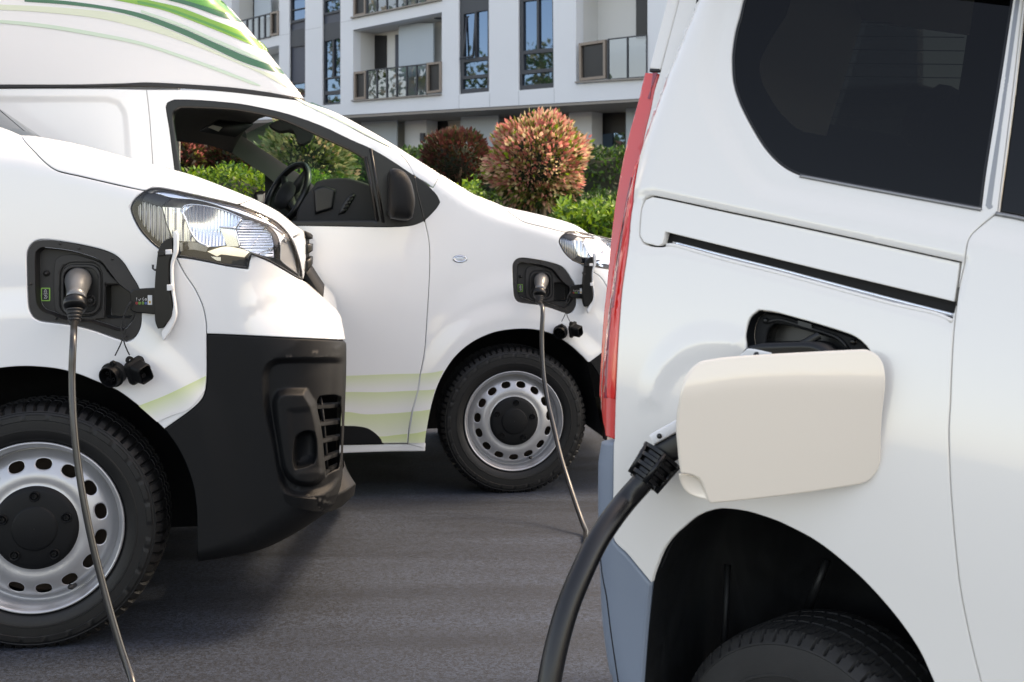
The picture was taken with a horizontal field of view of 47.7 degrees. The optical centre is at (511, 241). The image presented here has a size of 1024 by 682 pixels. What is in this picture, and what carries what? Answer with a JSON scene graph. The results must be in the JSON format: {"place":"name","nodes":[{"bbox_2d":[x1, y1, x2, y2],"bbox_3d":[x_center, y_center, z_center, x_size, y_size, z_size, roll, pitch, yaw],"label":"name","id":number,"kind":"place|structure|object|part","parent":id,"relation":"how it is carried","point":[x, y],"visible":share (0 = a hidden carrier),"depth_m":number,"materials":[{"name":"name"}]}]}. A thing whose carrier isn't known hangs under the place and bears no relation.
{"place":"outdoors","nodes":[
{"label":"outdoors","id":0,"kind":"place"},
{"bbox_2d":[0,424,612,681],"bbox_3d":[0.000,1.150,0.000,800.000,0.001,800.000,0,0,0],"label":"ground","id":1,"kind":"structure","parent":0,"point":[430,563],"depth_m":3.74,"materials":[{"name":"grey asphalt"}]},
{"bbox_2d":[0,109,355,648],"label":"delivery van","id":2,"kind":"object","parent":1,"relation":"on","point":[210,400],"visible":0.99,"depth_m":3.32,"materials":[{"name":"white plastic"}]},
{"bbox_2d":[62,267,136,681],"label":"charging cable","id":3,"kind":"object","parent":2,"relation":"hanging from","point":[78,281],"visible":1,"depth_m":2.98,"materials":[{"name":"grey plastic"}]},
{"bbox_2d":[0,0,610,492],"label":"delivery van","id":4,"kind":"object","parent":1,"relation":"on","point":[432,288],"visible":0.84,"depth_m":5.20,"materials":[{"name":"white metal"}]},
{"bbox_3d":[-0.984,0.130,5.149,1.230,1.582,0.078,0,0,-9],"label":"cab door","id":5,"kind":"part","parent":4,"relation":"part of","materials":[{"name":"white paint"}]},
{"bbox_3d":[-0.920,-0.340,5.166,1.203,0.560,0.074,0,0,-9],"label":"window frame","id":6,"kind":"part","parent":4,"relation":"part of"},
{"bbox_2d":[533,273,587,539],"bbox_3d":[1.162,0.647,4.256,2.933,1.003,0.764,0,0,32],"label":"charging cable","id":7,"kind":"object","parent":4,"relation":"hanging from","point":[541,280],"visible":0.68,"depth_m":4.94,"materials":[{"name":"grey plastic"}]},
{"bbox_2d":[180,0,667,162],"bbox_3d":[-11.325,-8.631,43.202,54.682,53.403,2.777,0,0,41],"label":"apartment building","id":8,"kind":"structure","parent":1,"relation":"on","point":[400,73],"depth_m":33.27,"materials":[{"name":"beige paint"}]},
{"bbox_2d":[290,0,304,96],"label":"window","id":9,"kind":"structure","parent":8,"relation":"in","point":[297,7],"depth_m":37.97,"materials":[{"name":"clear glass"}]},
{"bbox_2d":[324,0,339,104],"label":"window","id":10,"kind":"structure","parent":8,"relation":"in","point":[331,7],"depth_m":36.83,"materials":[{"name":"blue glass"}]},
{"bbox_2d":[375,35,386,68],"bbox_3d":[-4.273,-5.852,36.696,0.867,1.447,0.050,0,0,41],"label":"balcony door","id":11,"kind":"structure","parent":8,"relation":"in","point":[380,40],"depth_m":36.56,"materials":[{"name":"black glass"}]},
{"bbox_2d":[395,35,398,66],"bbox_3d":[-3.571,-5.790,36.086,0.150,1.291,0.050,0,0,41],"label":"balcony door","id":12,"kind":"structure","parent":8,"relation":"in","point":[396,36],"depth_m":36.08,"materials":[{"name":"grey glass"}]},
{"bbox_2d":[460,0,488,93],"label":"window","id":13,"kind":"structure","parent":8,"relation":"in","point":[474,72],"depth_m":32.75,"materials":[{"name":"blue glass"}]},
{"bbox_2d":[520,0,553,89],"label":"window","id":14,"kind":"structure","parent":8,"relation":"in","point":[536,16],"depth_m":31.32,"materials":[{"name":"blue glass"}]},
{"bbox_2d":[636,0,646,35],"bbox_3d":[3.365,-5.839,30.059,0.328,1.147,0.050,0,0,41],"label":"balcony door","id":15,"kind":"structure","parent":8,"relation":"in","point":[641,5],"depth_m":30.03,"materials":[{"name":"black glass"}]},
{"bbox_2d":[598,0,1023,681],"bbox_3d":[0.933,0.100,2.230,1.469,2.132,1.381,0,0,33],"label":"charging car","id":16,"kind":"object","parent":1,"relation":"on","point":[846,176],"visible":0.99,"depth_m":1.94,"materials":[{"name":"white paint"}]},
{"bbox_2d":[537,332,839,681],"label":"charging cable","id":17,"kind":"object","parent":16,"relation":"attached to","point":[655,467],"visible":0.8,"depth_m":1.91,"materials":[{"name":"black plastic"}]},
{"bbox_3d":[0.951,0.164,1.746,0.518,1.365,0.223,0,0,33],"label":"side door","id":18,"kind":"part","parent":16,"relation":"part of","materials":[{"name":"white paint"}]},
{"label":"planting bed","id":19,"kind":"structure","parent":1,"relation":"on","visible":0},
{"bbox_2d":[180,142,209,172],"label":"photinia bush","id":20,"kind":"object","parent":19,"relation":"on","point":[192,154],"visible":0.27,"depth_m":12.87,"materials":[{"name":"red plant"}]},
{"bbox_2d":[205,138,252,183],"bbox_3d":[-3.227,-0.042,13.204,0.610,2.384,0.631,0,0,-43],"label":"photinia bush","id":21,"kind":"object","parent":19,"relation":"on","point":[216,154],"visible":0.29,"depth_m":13.02,"materials":[{"name":"red plant"}]},
{"bbox_2d":[252,118,361,185],"bbox_3d":[-2.237,-0.166,12.610,1.176,2.632,1.170,0,0,43],"label":"photinia bush","id":22,"kind":"object","parent":19,"relation":"on","point":[318,153],"visible":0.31,"depth_m":12.31,"materials":[{"name":"green plant"}]},
{"bbox_2d":[181,160,484,213],"bbox_3d":[-1.946,0.194,10.999,3.577,1.931,1.242,0,0,0],"label":"hedge","id":23,"kind":"object","parent":19,"relation":"on","point":[230,174],"visible":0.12,"depth_m":10.66,"materials":[{"name":"green plant"}]},
{"bbox_2d":[208,143,625,205],"bbox_3d":[-0.217,-0.126,15.732,10.127,2.556,1.564,0,0,0],"label":"tall hedge","id":24,"kind":"object","parent":19,"relation":"on","point":[602,171],"visible":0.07,"depth_m":15.26,"materials":[{"name":"green plant"}]},
{"bbox_2d":[418,124,489,188],"bbox_3d":[-0.639,-0.102,13.322,0.921,2.504,0.951,0,0,0],"label":"photinia bush","id":25,"kind":"object","parent":19,"relation":"on","point":[452,157],"visible":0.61,"depth_m":13.09,"materials":[{"name":"red plant"}]},
{"bbox_2d":[477,107,594,260],"bbox_3d":[0.244,-0.133,11.998,1.245,2.566,1.238,0,0,0],"label":"photinia bush","id":26,"kind":"object","parent":19,"relation":"on","point":[538,170],"visible":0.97,"depth_m":11.72,"materials":[{"name":"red plant"}]},
{"bbox_2d":[475,187,617,261],"bbox_3d":[0.562,0.258,13.992,3.206,1.876,1.286,0,0,0],"label":"hedge","id":27,"kind":"object","parent":19,"relation":"on","point":[488,195],"visible":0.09,"depth_m":13.66,"materials":[{"name":"green plant"}]},
{"bbox_2d":[551,190,616,237],"bbox_3d":[1.461,0.349,10.859,2.408,1.741,1.368,0,0,0],"label":"leafy shrub","id":28,"kind":"object","parent":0,"point":[592,213],"visible":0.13,"depth_m":10.40,"materials":[{"name":"green plant"}]}
]}

